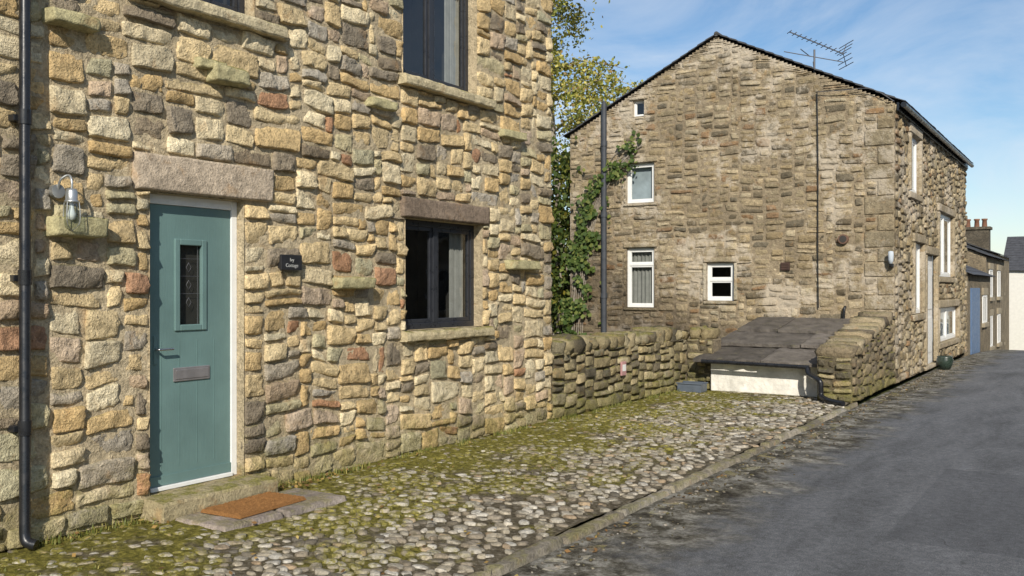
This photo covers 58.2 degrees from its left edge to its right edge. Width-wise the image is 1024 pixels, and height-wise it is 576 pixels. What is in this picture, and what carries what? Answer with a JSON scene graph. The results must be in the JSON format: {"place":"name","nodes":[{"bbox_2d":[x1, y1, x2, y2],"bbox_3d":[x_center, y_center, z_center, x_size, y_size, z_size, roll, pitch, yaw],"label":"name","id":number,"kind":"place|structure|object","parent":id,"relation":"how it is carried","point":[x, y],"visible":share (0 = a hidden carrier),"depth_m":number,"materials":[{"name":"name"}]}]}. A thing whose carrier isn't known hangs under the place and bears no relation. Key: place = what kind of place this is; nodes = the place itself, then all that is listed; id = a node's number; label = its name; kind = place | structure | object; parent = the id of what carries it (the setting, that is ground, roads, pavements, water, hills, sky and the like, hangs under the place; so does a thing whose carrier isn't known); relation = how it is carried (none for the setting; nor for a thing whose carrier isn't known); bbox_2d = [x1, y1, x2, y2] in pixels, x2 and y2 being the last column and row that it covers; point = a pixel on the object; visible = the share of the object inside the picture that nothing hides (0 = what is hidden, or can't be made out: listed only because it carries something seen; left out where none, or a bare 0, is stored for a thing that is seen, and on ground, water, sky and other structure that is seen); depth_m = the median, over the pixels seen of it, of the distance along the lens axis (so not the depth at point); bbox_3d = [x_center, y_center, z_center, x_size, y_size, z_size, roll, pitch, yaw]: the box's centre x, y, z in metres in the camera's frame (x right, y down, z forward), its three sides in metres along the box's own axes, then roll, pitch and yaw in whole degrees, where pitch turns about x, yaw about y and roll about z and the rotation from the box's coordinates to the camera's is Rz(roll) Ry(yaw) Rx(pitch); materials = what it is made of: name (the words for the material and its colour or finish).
{"place":"outdoors","nodes":[
{"label":"outdoors","id":0,"kind":"place"},
{"bbox_2d":[0,390,848,575],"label":"cobbled pavement","id":1,"kind":"structure","parent":0,"point":[354,534],"depth_m":6.89,"materials":[{"name":"stone"}]},
{"bbox_2d":[175,488,346,531],"bbox_3d":[-1.787,1.592,6.630,0.556,0.056,1.137,0,0,33],"label":"flagstone","id":2,"kind":"object","parent":1,"relation":"on","point":[314,500],"visible":0.68,"depth_m":6.41,"materials":[{"name":"stone"}]},
{"bbox_2d":[201,491,306,518],"bbox_3d":[-1.845,1.550,6.605,0.380,0.027,0.660,0,0,29],"label":"doormat","id":3,"kind":"object","parent":2,"relation":"on","point":[252,505],"visible":1,"depth_m":6.54,"materials":[{"name":"wicker"}]},
{"bbox_2d":[0,0,553,551],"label":"stone cottage","id":4,"kind":"structure","parent":1,"relation":"on","point":[382,168],"depth_m":7.32,"materials":[{"name":"beige stone"}]},
{"bbox_2d":[7,0,38,550],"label":"drainpipe","id":5,"kind":"object","parent":4,"relation":"attached to","point":[22,119],"visible":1,"depth_m":5.60,"materials":[{"name":"black metal"}]},
{"bbox_2d":[49,174,80,230],"bbox_3d":[-2.828,-0.541,5.836,0.187,0.365,0.127,0,0,33],"label":"wall lantern","id":6,"kind":"object","parent":4,"relation":"attached to","point":[58,191],"depth_m":5.82,"materials":[{"name":"silver metal"}]},
{"bbox_2d":[150,204,229,477],"bbox_3d":[-2.413,0.413,6.877,0.044,2.029,0.724,0,0,33],"label":"door leaf","id":7,"kind":"structure","parent":4,"relation":"in","point":[168,223],"depth_m":6.85,"materials":[{"name":"teal paint"}]},
{"bbox_2d":[213,0,230,5],"bbox_3d":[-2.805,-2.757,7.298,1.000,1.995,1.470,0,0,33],"label":"window pane","id":8,"kind":"structure","parent":4,"relation":"in","point":[227,2],"depth_m":7.74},
{"bbox_2d":[202,0,244,13],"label":"landing window frame","id":9,"kind":"structure","parent":4,"relation":"in","point":[236,5],"depth_m":7.25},
{"bbox_2d":[278,254,301,269],"bbox_3d":[-1.825,-0.208,7.520,0.080,0.125,0.228,0,0,33],"label":"house sign","id":10,"kind":"object","parent":4,"relation":"attached to","point":[290,262],"visible":1,"depth_m":7.48,"materials":[{"name":"stone"}]},
{"bbox_2d":[403,0,459,85],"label":"upper window room","id":11,"kind":"structure","parent":4,"relation":"in","point":[413,9],"depth_m":10.62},
{"bbox_2d":[405,230,464,319],"bbox_3d":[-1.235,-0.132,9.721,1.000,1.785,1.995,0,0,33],"label":"window pane","id":12,"kind":"structure","parent":4,"relation":"in","point":[415,241],"depth_m":10.70,"materials":[{"name":"glass"}]},
{"bbox_2d":[403,0,467,91],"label":"upper window frame","id":13,"kind":"structure","parent":4,"relation":"in","point":[428,5],"depth_m":9.38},
{"bbox_2d":[405,219,473,329],"bbox_3d":[-0.787,-0.132,9.431,0.064,1.085,1.295,0,0,33],"label":"lower window frame","id":14,"kind":"structure","parent":4,"relation":"in","point":[433,228],"depth_m":9.43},
{"bbox_2d":[1,390,789,575],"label":"grass tufts","id":15,"kind":"object","parent":1,"relation":"on","point":[94,529],"visible":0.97,"depth_m":8.05,"materials":[{"name":"green plant"}]},
{"bbox_2d":[20,379,922,575],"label":"fallen leaves","id":16,"kind":"object","parent":1,"relation":"on","point":[377,516],"visible":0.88,"depth_m":7.37,"materials":[{"name":"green plant"}]},
{"bbox_2d":[551,339,687,418],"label":"road face stones","id":17,"kind":"object","parent":1,"relation":"on","point":[572,399],"visible":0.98,"depth_m":12.46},
{"bbox_2d":[620,361,625,375],"bbox_3d":[1.534,1.107,12.660,0.029,0.190,0.140,0,0,33],"label":"notice sign","id":18,"kind":"object","parent":17,"relation":"on","point":[622,368],"visible":1,"depth_m":12.62,"materials":[{"name":"white plastic"}]},
{"bbox_2d":[551,338,720,386],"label":"stone wall","id":19,"kind":"structure","parent":1,"relation":"on","point":[716,344],"depth_m":14.69,"materials":[{"name":"stone"}]},
{"bbox_2d":[551,339,684,419],"bbox_3d":[1.622,1.200,12.914,0.012,0.800,4.200,0,0,33],"label":"road face mortar","id":20,"kind":"object","parent":19,"relation":"attached to","point":[610,377],"visible":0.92,"depth_m":12.58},
{"bbox_2d":[551,325,720,355],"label":"coping stones","id":21,"kind":"object","parent":19,"relation":"on","point":[567,344],"visible":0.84,"depth_m":12.93,"materials":[{"name":"stone"}]},
{"bbox_2d":[676,381,707,392],"bbox_3d":[2.791,1.530,14.259,0.410,0.140,0.300,0,0,33],"label":"planter box","id":22,"kind":"object","parent":1,"relation":"on","point":[693,386],"visible":0.99,"depth_m":14.16,"materials":[{"name":"plastic"}]},
{"bbox_2d":[687,339,711,388],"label":"return face stones","id":23,"kind":"object","parent":1,"relation":"on","point":[692,365],"visible":0.76,"depth_m":14.55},
{"bbox_2d":[687,338,712,389],"bbox_3d":[2.976,1.200,14.563,0.440,0.800,0.011,0,0,33],"label":"return face mortar","id":24,"kind":"object","parent":23,"relation":"attached to","point":[705,351],"visible":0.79,"depth_m":14.57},
{"bbox_2d":[693,311,895,405],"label":"coal store","id":25,"kind":"structure","parent":1,"relation":"on","point":[835,361],"depth_m":14.02,"materials":[{"name":"stone"}]},
{"bbox_2d":[563,35,713,136],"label":"roof slates","id":26,"kind":"object","parent":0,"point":[645,81],"visible":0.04,"depth_m":17.82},
{"bbox_2d":[634,100,643,116],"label":"attic window frame","id":27,"kind":"object","parent":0,"point":[636,103],"visible":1,"depth_m":17.99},
{"bbox_2d":[632,252,651,302],"bbox_3d":[2.580,-0.203,18.003,0.595,1.155,0.040,0,0,33],"label":"stair window curtain","id":28,"kind":"object","parent":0,"point":[641,284],"visible":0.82,"depth_m":18.02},
{"bbox_2d":[481,318,959,570],"bbox_3d":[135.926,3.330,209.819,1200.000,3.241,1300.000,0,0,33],"label":"ground","id":29,"kind":"structure","parent":0,"point":[879,392],"depth_m":14.91,"materials":[{"name":"green soil"}]},
{"bbox_2d":[551,135,584,334],"bbox_3d":[0.641,-0.625,19.763,2.874,5.583,3.112,0,0,33],"label":"shrub","id":30,"kind":"object","parent":29,"relation":"on","point":[560,213],"visible":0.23,"depth_m":19.22,"materials":[{"name":"green plant"}]},
{"bbox_2d":[551,0,643,305],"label":"birch tree","id":31,"kind":"object","parent":29,"relation":"on","point":[570,90],"visible":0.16,"depth_m":23.50,"materials":[{"name":"green plant"}]},
{"bbox_2d":[466,402,857,575],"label":"kerb","id":32,"kind":"structure","parent":29,"relation":"on","point":[525,556],"depth_m":6.65,"materials":[{"name":"stone"}]},
{"bbox_2d":[712,267,730,295],"bbox_3d":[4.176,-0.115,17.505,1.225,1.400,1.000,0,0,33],"label":"window pane","id":33,"kind":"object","parent":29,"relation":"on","point":[721,289],"visible":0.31,"depth_m":18.13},
{"bbox_2d":[571,38,892,337],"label":"gable wall stones","id":34,"kind":"object","parent":29,"relation":"on","point":[764,142],"visible":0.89,"depth_m":16.78,"materials":[{"name":"stone"}]},
{"bbox_2d":[565,36,716,138],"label":"roof deck","id":35,"kind":"structure","parent":34,"relation":"on","point":[641,107],"depth_m":18.00,"materials":[{"name":"stone"}]},
{"bbox_2d":[570,38,894,383],"bbox_3d":[3.785,-1.515,17.030,6.195,6.230,0.020,0,0,33],"label":"gable wall mortar","id":36,"kind":"object","parent":34,"relation":"attached to","point":[767,164],"visible":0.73,"depth_m":16.78,"materials":[{"name":"concrete"}]},
{"bbox_2d":[558,128,641,334],"bbox_3d":[1.697,-0.739,18.218,1.866,4.757,0.263,0,0,33],"label":"ivy","id":37,"kind":"object","parent":36,"relation":"attached to","point":[588,211],"visible":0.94,"depth_m":18.39,"materials":[{"name":"green plant"}]},
{"bbox_2d":[601,101,606,331],"bbox_3d":[1.818,-1.044,18.184,0.134,5.289,0.134,0,0,33],"label":"soil vent pipe","id":38,"kind":"object","parent":36,"relation":"attached to","point":[603,221],"visible":0.91,"depth_m":18.14,"materials":[{"name":"plastic"}]},
{"bbox_2d":[626,247,654,306],"bbox_3d":[2.519,-0.203,17.908,0.595,1.155,0.122,0,0,33],"label":"stair window reveal","id":39,"kind":"object","parent":36,"relation":"attached to","point":[627,277],"visible":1,"depth_m":18.03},
{"bbox_2d":[628,248,653,306],"bbox_3d":[2.535,-0.203,17.933,0.595,1.155,0.062,0,0,33],"label":"stair window frame","id":40,"kind":"object","parent":39,"relation":"in","point":[631,264],"visible":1,"depth_m":17.96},
{"bbox_2d":[623,96,893,315],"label":"dressings","id":41,"kind":"structure","parent":36,"relation":"attached to","point":[879,204],"depth_m":15.46,"materials":[{"name":"stone"}]},
{"bbox_2d":[626,162,654,203],"bbox_3d":[2.519,-2.040,17.908,0.595,0.770,0.122,0,0,33],"label":"bathroom window reveal","id":42,"kind":"object","parent":41,"relation":"attached to","point":[627,183],"visible":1,"depth_m":18.03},
{"bbox_2d":[628,162,653,202],"bbox_3d":[2.536,-2.040,17.934,0.595,0.770,0.060,0,0,33],"label":"bathroom window frame","id":43,"kind":"object","parent":42,"relation":"in","point":[641,165],"visible":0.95,"depth_m":17.94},
{"bbox_2d":[706,263,707,300],"bbox_3d":[3.870,-0.115,17.032,0.525,0.700,0.122,0,0,33],"label":"pantry window reveal","id":44,"kind":"object","parent":41,"relation":"attached to","point":[706,281],"visible":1,"depth_m":17.15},
{"bbox_2d":[708,263,733,300],"bbox_3d":[3.886,-0.115,17.058,0.525,0.700,0.062,0,0,33],"label":"pantry window frame","id":45,"kind":"object","parent":44,"relation":"in","point":[711,279],"visible":1,"depth_m":17.05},
{"bbox_2d":[888,251,893,266],"bbox_3d":[6.300,-0.480,15.284,0.090,0.270,0.155,0,0,33],"label":"wall lamp","id":46,"kind":"object","parent":41,"relation":"attached to","point":[890,256],"visible":1,"depth_m":15.23,"materials":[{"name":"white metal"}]},
{"bbox_2d":[780,262,789,269],"bbox_3d":[4.843,-0.384,16.311,0.160,0.140,0.055,0,0,33],"label":"air vent","id":47,"kind":"object","parent":36,"relation":"attached to","point":[784,265],"visible":1,"depth_m":16.29,"materials":[{"name":"ceramic"}]},
{"bbox_2d":[816,92,818,307],"bbox_3d":[5.310,-1.530,15.985,0.022,3.754,0.047,0,0,-37],"label":"aerial cable","id":48,"kind":"object","parent":36,"relation":"attached to","point":[817,197],"visible":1,"depth_m":15.98,"materials":[{"name":"black rubber"}]},
{"bbox_2d":[842,306,846,318],"bbox_3d":[5.692,0.447,15.715,0.085,0.288,0.093,0,0,33],"label":"overflow pipe","id":49,"kind":"object","parent":36,"relation":"attached to","point":[844,310],"visible":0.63,"depth_m":15.69,"materials":[{"name":"black metal"}]},
{"bbox_2d":[720,36,901,103],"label":"roof deck","id":50,"kind":"structure","parent":34,"relation":"on","point":[820,73],"depth_m":16.32,"materials":[{"name":"stone"}]},
{"bbox_2d":[714,31,727,41],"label":"ridge tiles","id":51,"kind":"object","parent":50,"relation":"on","point":[716,33],"visible":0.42,"depth_m":17.02,"materials":[{"name":"stone"}]},
{"bbox_2d":[784,30,852,72],"bbox_3d":[5.377,-3.778,16.220,1.088,1.454,0.562,0,0,-2],"label":"tv antenna","id":52,"kind":"object","parent":50,"relation":"attached to","point":[841,53],"visible":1,"depth_m":16.17,"materials":[{"name":"metal"}]},
{"bbox_2d":[718,34,972,162],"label":"roof slates","id":53,"kind":"object","parent":50,"relation":"on","point":[815,69],"visible":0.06,"depth_m":16.25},
{"bbox_2d":[838,234,848,243],"bbox_3d":[5.682,-0.838,15.764,0.170,0.170,0.100,0,0,33],"label":"flue outlet","id":54,"kind":"object","parent":34,"relation":"attached to","point":[847,240],"visible":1,"depth_m":15.72,"materials":[{"name":"metal"}]},
{"bbox_2d":[839,235,846,242],"bbox_3d":[5.661,-0.838,15.733,0.124,0.124,0.035,0,0,33],"label":"flue mouth","id":55,"kind":"object","parent":54,"relation":"attached to","point":[842,238],"visible":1,"depth_m":15.72},
{"bbox_2d":[817,88,893,100],"bbox_3d":[5.810,-3.254,15.613,1.272,0.317,0.047,0,0,34],"label":"supply cable","id":56,"kind":"object","parent":34,"relation":"attached to","point":[856,88],"visible":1,"depth_m":15.56,"materials":[{"name":"rubber"}]},
{"bbox_2d":[895,104,967,382],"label":"street wall stones","id":57,"kind":"object","parent":29,"relation":"on","point":[942,154],"visible":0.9,"depth_m":17.54,"materials":[{"name":"stone"}]},
{"bbox_2d":[895,111,965,383],"bbox_3d":[8.847,-0.740,19.138,0.014,4.680,9.045,0,0,33],"label":"street wall mortar","id":58,"kind":"object","parent":57,"relation":"attached to","point":[900,258],"visible":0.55,"depth_m":16.71,"materials":[{"name":"concrete"}]},
{"bbox_2d":[897,102,967,168],"bbox_3d":[8.888,-3.030,19.127,0.040,0.140,9.030,0,0,33],"label":"eaves board","id":59,"kind":"object","parent":57,"relation":"attached to","point":[901,110],"visible":0.76,"depth_m":17.83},
{"bbox_2d":[901,102,973,167],"bbox_3d":[8.966,-3.040,19.064,0.090,0.090,9.150,0,0,33],"label":"eaves gutter","id":60,"kind":"object","parent":57,"relation":"attached to","point":[919,118],"visible":1,"depth_m":17.75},
{"bbox_2d":[932,297,933,347],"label":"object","id":61,"kind":"object","parent":29,"relation":"on","point":[932,307],"depth_m":21.44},
{"bbox_2d":[932,308,933,341],"bbox_3d":[9.536,0.790,20.462,0.001,0.720,2.925,0,0,33],"label":"cellar window curtain","id":62,"kind":"object","parent":61,"relation":"hanging from","point":[932,324],"visible":0.05,"depth_m":19.50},
{"bbox_2d":[907,122,959,370],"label":"street dressings","id":63,"kind":"structure","parent":29,"relation":"on","point":[915,131],"depth_m":17.73,"materials":[{"name":"stone"}]},
{"bbox_2d":[909,135,918,194],"bbox_3d":[7.310,-2.248,16.837,0.102,1.035,0.990,0,0,33],"label":"bedroom window reveal","id":64,"kind":"object","parent":63,"relation":"attached to","point":[915,138],"visible":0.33,"depth_m":17.23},
{"bbox_2d":[910,137,916,192],"bbox_3d":[7.294,-2.248,16.847,0.064,1.035,0.990,0,0,33],"label":"bedroom window frame","id":65,"kind":"object","parent":64,"relation":"in","point":[914,143],"visible":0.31,"depth_m":17.17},
{"bbox_2d":[913,242,921,313],"bbox_3d":[7.518,-0.177,17.158,0.102,1.305,0.945,0,0,33],"label":"parlour window reveal","id":66,"kind":"object","parent":63,"relation":"attached to","point":[920,278],"visible":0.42,"depth_m":17.54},
{"bbox_2d":[916,244,919,312],"bbox_3d":[7.502,-0.177,17.168,0.064,1.305,0.945,0,0,33],"label":"parlour window frame","id":67,"kind":"object","parent":66,"relation":"in","point":[918,278],"visible":0.32,"depth_m":17.48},
{"bbox_2d":[928,256,931,363],"bbox_3d":[8.279,0.475,18.407,0.060,2.250,1.260,0,0,33],"label":"front door","id":68,"kind":"structure","parent":63,"relation":"attached to","point":[929,310],"depth_m":18.61,"materials":[{"name":"white plastic"}]},
{"bbox_2d":[928,268,931,352],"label":"front door panels","id":69,"kind":"object","parent":68,"relation":"attached to","point":[929,307],"visible":0.48,"depth_m":18.52,"materials":[{"name":"white plastic"}]},
{"bbox_2d":[933,213,952,276],"bbox_3d":[9.402,-0.920,20.066,0.102,1.350,2.115,0,0,33],"label":"landing window reveal","id":70,"kind":"object","parent":63,"relation":"attached to","point":[951,246],"visible":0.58,"depth_m":20.94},
{"bbox_2d":[933,214,949,276],"bbox_3d":[9.386,-0.920,20.076,0.064,1.350,2.115,0,0,33],"label":"landing window frame","id":71,"kind":"object","parent":70,"relation":"in","point":[943,218],"visible":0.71,"depth_m":20.18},
{"bbox_2d":[940,219,947,271],"bbox_3d":[9.384,-0.920,20.077,0.001,1.210,1.975,0,0,33],"label":"landing window glass","id":72,"kind":"object","parent":71,"relation":"in","point":[945,246],"visible":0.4,"depth_m":20.51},
{"bbox_2d":[933,306,956,342],"bbox_3d":[9.622,0.790,20.406,0.102,0.720,2.925,0,0,33],"label":"cellar window reveal","id":73,"kind":"object","parent":63,"relation":"attached to","point":[955,325],"visible":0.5,"depth_m":21.62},
{"bbox_2d":[933,307,954,341],"bbox_3d":[9.606,0.790,20.416,0.064,0.720,2.925,0,0,33],"label":"cellar window frame","id":74,"kind":"object","parent":73,"relation":"in","point":[945,336],"visible":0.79,"depth_m":20.40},
{"bbox_2d":[940,311,952,335],"bbox_3d":[9.604,0.790,20.417,0.001,0.580,2.785,0,0,33],"label":"cellar window glass","id":75,"kind":"object","parent":74,"relation":"in","point":[949,322],"visible":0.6,"depth_m":20.76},
{"bbox_2d":[932,285,963,357],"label":"house gable end","id":76,"kind":"structure","parent":29,"relation":"on","point":[960,356],"depth_m":23.34,"materials":[{"name":"stone"}]},
{"bbox_2d":[965,249,985,271],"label":"house gable end","id":77,"kind":"structure","parent":29,"relation":"on","point":[976,260],"depth_m":28.91,"materials":[{"name":"stone"}]},
{"bbox_2d":[964,265,995,356],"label":"stone outbuilding","id":78,"kind":"structure","parent":29,"relation":"on","point":[977,299],"depth_m":25.14,"materials":[{"name":"stone"}]},
{"bbox_2d":[970,288,979,354],"bbox_3d":[12.411,0.900,24.667,0.050,1.800,1.900,0,0,33],"label":"garage door","id":79,"kind":"structure","parent":78,"relation":"in","point":[974,292],"depth_m":24.39,"materials":[{"name":"blue paint"}]},
{"bbox_2d":[982,295,986,322],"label":"window frame","id":80,"kind":"structure","parent":78,"relation":"in","point":[983,296],"depth_m":26.15,"materials":[{"name":"white plastic"}]},
{"bbox_2d":[984,297,985,320],"bbox_3d":[13.627,0.600,26.560,0.032,0.780,0.980,0,0,33],"label":"window pane","id":81,"kind":"structure","parent":78,"relation":"in","point":[984,297],"depth_m":26.52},
{"bbox_2d":[986,256,1003,349],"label":"house front","id":82,"kind":"structure","parent":29,"relation":"on","point":[995,304],"depth_m":31.46,"materials":[{"name":"stone"}]},
{"bbox_2d":[988,263,994,300],"bbox_3d":[15.526,-0.190,29.797,0.100,1.220,1.140,0,0,33],"label":"window head","id":83,"kind":"object","parent":82,"relation":"attached to","point":[991,266],"depth_m":29.62},
{"bbox_2d":[989,269,992,296],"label":"window frame","id":84,"kind":"object","parent":83,"relation":"in","point":[992,282],"visible":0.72,"depth_m":30.13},
{"bbox_2d":[990,271,991,294],"bbox_3d":[15.498,-0.150,29.816,0.032,0.880,0.880,0,0,33],"label":"window pane","id":85,"kind":"object","parent":84,"relation":"in","point":[991,283],"visible":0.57,"depth_m":30.00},
{"bbox_2d":[990,309,994,349],"bbox_3d":[15.526,1.360,29.797,0.100,1.320,1.140,0,0,33],"label":"window head","id":86,"kind":"object","parent":82,"relation":"attached to","point":[992,314],"depth_m":29.87},
{"bbox_2d":[990,316,992,346],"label":"window frame","id":87,"kind":"object","parent":86,"relation":"in","point":[991,345],"visible":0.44,"depth_m":30.13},
{"bbox_2d":[990,318,991,344],"bbox_3d":[15.498,1.400,29.816,0.032,0.980,0.880,0,0,33],"label":"window pane","id":88,"kind":"object","parent":87,"relation":"in","point":[990,331],"visible":0.43,"depth_m":29.74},
{"bbox_2d":[997,308,1002,346],"bbox_3d":[16.940,1.360,31.979,0.100,1.320,1.140,0,0,33],"label":"window head","id":89,"kind":"object","parent":82,"relation":"attached to","point":[999,310],"depth_m":31.82},
{"bbox_2d":[997,314,1000,342],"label":"window frame","id":90,"kind":"object","parent":89,"relation":"in","point":[997,328],"visible":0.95,"depth_m":31.73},
{"bbox_2d":[998,316,999,340],"bbox_3d":[16.912,1.400,31.998,0.032,0.980,0.880,0,0,33],"label":"window pane","id":91,"kind":"object","parent":90,"relation":"in","point":[998,328],"visible":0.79,"depth_m":32.06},
{"bbox_2d":[997,265,1002,299],"bbox_3d":[16.940,-0.190,31.979,0.100,1.220,1.140,0,0,33],"label":"window head","id":92,"kind":"object","parent":82,"relation":"attached to","point":[999,267],"depth_m":31.82},
{"bbox_2d":[997,271,1000,296],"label":"window frame","id":93,"kind":"object","parent":92,"relation":"in","point":[1000,284],"visible":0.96,"depth_m":32.03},
{"bbox_2d":[998,272,999,294],"bbox_3d":[16.912,-0.150,31.998,0.032,0.880,0.880,0,0,33],"label":"window pane","id":94,"kind":"object","parent":93,"relation":"in","point":[998,283],"visible":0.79,"depth_m":31.91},
{"bbox_2d":[991,253,1008,349],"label":"house front","id":95,"kind":"structure","parent":29,"relation":"on","point":[1006,305],"depth_m":42.12,"materials":[{"name":"stone"}]},
{"bbox_2d":[1009,271,1023,349],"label":"front wall","id":96,"kind":"structure","parent":29,"relation":"on","point":[1016,310],"depth_m":45.72,"materials":[{"name":"paint"}]},
{"bbox_2d":[1004,236,1023,270],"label":"roof slates","id":97,"kind":"object","parent":96,"relation":"on","point":[1014,250],"visible":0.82,"depth_m":47.24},
{"bbox_2d":[502,350,1023,575],"bbox_3d":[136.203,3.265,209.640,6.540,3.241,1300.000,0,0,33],"label":"road","id":98,"kind":"structure","parent":0,"point":[931,483],"depth_m":6.99,"materials":[{"name":"asphalt"}]},
{"bbox_2d":[531,364,971,575],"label":"gutter grit","id":99,"kind":"object","parent":98,"relation":"on","point":[649,524],"visible":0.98,"depth_m":8.30,"materials":[{"name":"gravel"}]},
{"bbox_2d":[531,355,973,571],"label":"gutter setts","id":100,"kind":"structure","parent":98,"relation":"on","point":[669,501],"depth_m":7.17,"materials":[{"name":"stone"}]},
{"bbox_2d":[936,356,953,369],"bbox_3d":[8.721,1.510,18.538,0.320,0.270,0.320,0,0,33],"label":"plant pot","id":101,"kind":"object","parent":98,"relation":"on","point":[944,362],"visible":1,"depth_m":18.43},
{"bbox_2d":[551,0,1023,255],"label":"sky","id":102,"kind":"structure","parent":0,"point":[959,64],"materials":[{"name":"blue"}]},
{"bbox_2d":[913,145,913,188],"bbox_3d":[7.292,-2.248,16.848,0.001,0.895,0.850,0,0,33],"label":"bedroom window glass","id":103,"kind":"object","parent":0,"point":[913,166],"visible":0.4,"depth_m":17.13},
{"bbox_2d":[916,250,916,307],"bbox_3d":[7.500,-0.177,17.169,0.001,1.165,0.805,0,0,33],"label":"parlour window glass","id":104,"kind":"object","parent":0,"point":[916,278],"visible":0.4,"depth_m":17.40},
{"bbox_3d":[15.390,-1.599,31.971,2.770,1.254,6.140,0,0,33],"label":"roof deck","id":105,"kind":"object","parent":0,"visible":0},
{"bbox_2d":[967,245,1007,260],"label":"roof slates","id":106,"kind":"object","parent":105,"relation":"on","point":[980,251],"visible":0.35,"depth_m":31.09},
{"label":"roof deck","id":107,"kind":"object","parent":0,"visible":0},
{"bbox_2d":[965,226,992,252],"bbox_3d":[20.233,-1.925,40.153,1.240,1.450,0.840,0,0,33],"label":"chimney stack","id":108,"kind":"object","parent":107,"relation":"on","point":[979,237],"visible":0.45,"depth_m":39.78,"materials":[{"name":"stone"}]},
{"bbox_2d":[966,219,970,226],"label":"chimney pot","id":109,"kind":"object","parent":108,"relation":"on","point":[968,224],"visible":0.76,"depth_m":40.23,"materials":[{"name":"ceramic"}]},
{"bbox_2d":[974,219,979,226],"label":"chimney pot","id":110,"kind":"object","parent":108,"relation":"on","point":[976,223],"visible":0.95,"depth_m":40.04,"materials":[{"name":"ceramic"}]},
{"bbox_2d":[981,219,987,226],"bbox_3d":[20.527,-2.830,39.962,0.240,0.360,0.240,0,0,33],"label":"chimney pot","id":111,"kind":"object","parent":108,"relation":"on","point":[984,222],"visible":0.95,"depth_m":39.88,"materials":[{"name":"ceramic"}]},
{"bbox_2d":[966,242,1010,257],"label":"roof slates","id":112,"kind":"object","parent":107,"relation":"on","point":[986,249],"visible":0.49,"depth_m":37.56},
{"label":"room behind bathroom window","id":113,"kind":"object","parent":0,"visible":0},
{"bbox_2d":[632,167,651,198],"bbox_3d":[2.580,-2.040,18.003,0.595,0.770,0.001,0,0,33],"label":"bathroom window curtain","id":114,"kind":"object","parent":113,"relation":"hanging from","point":[641,183],"visible":0.64,"depth_m":18.02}
]}

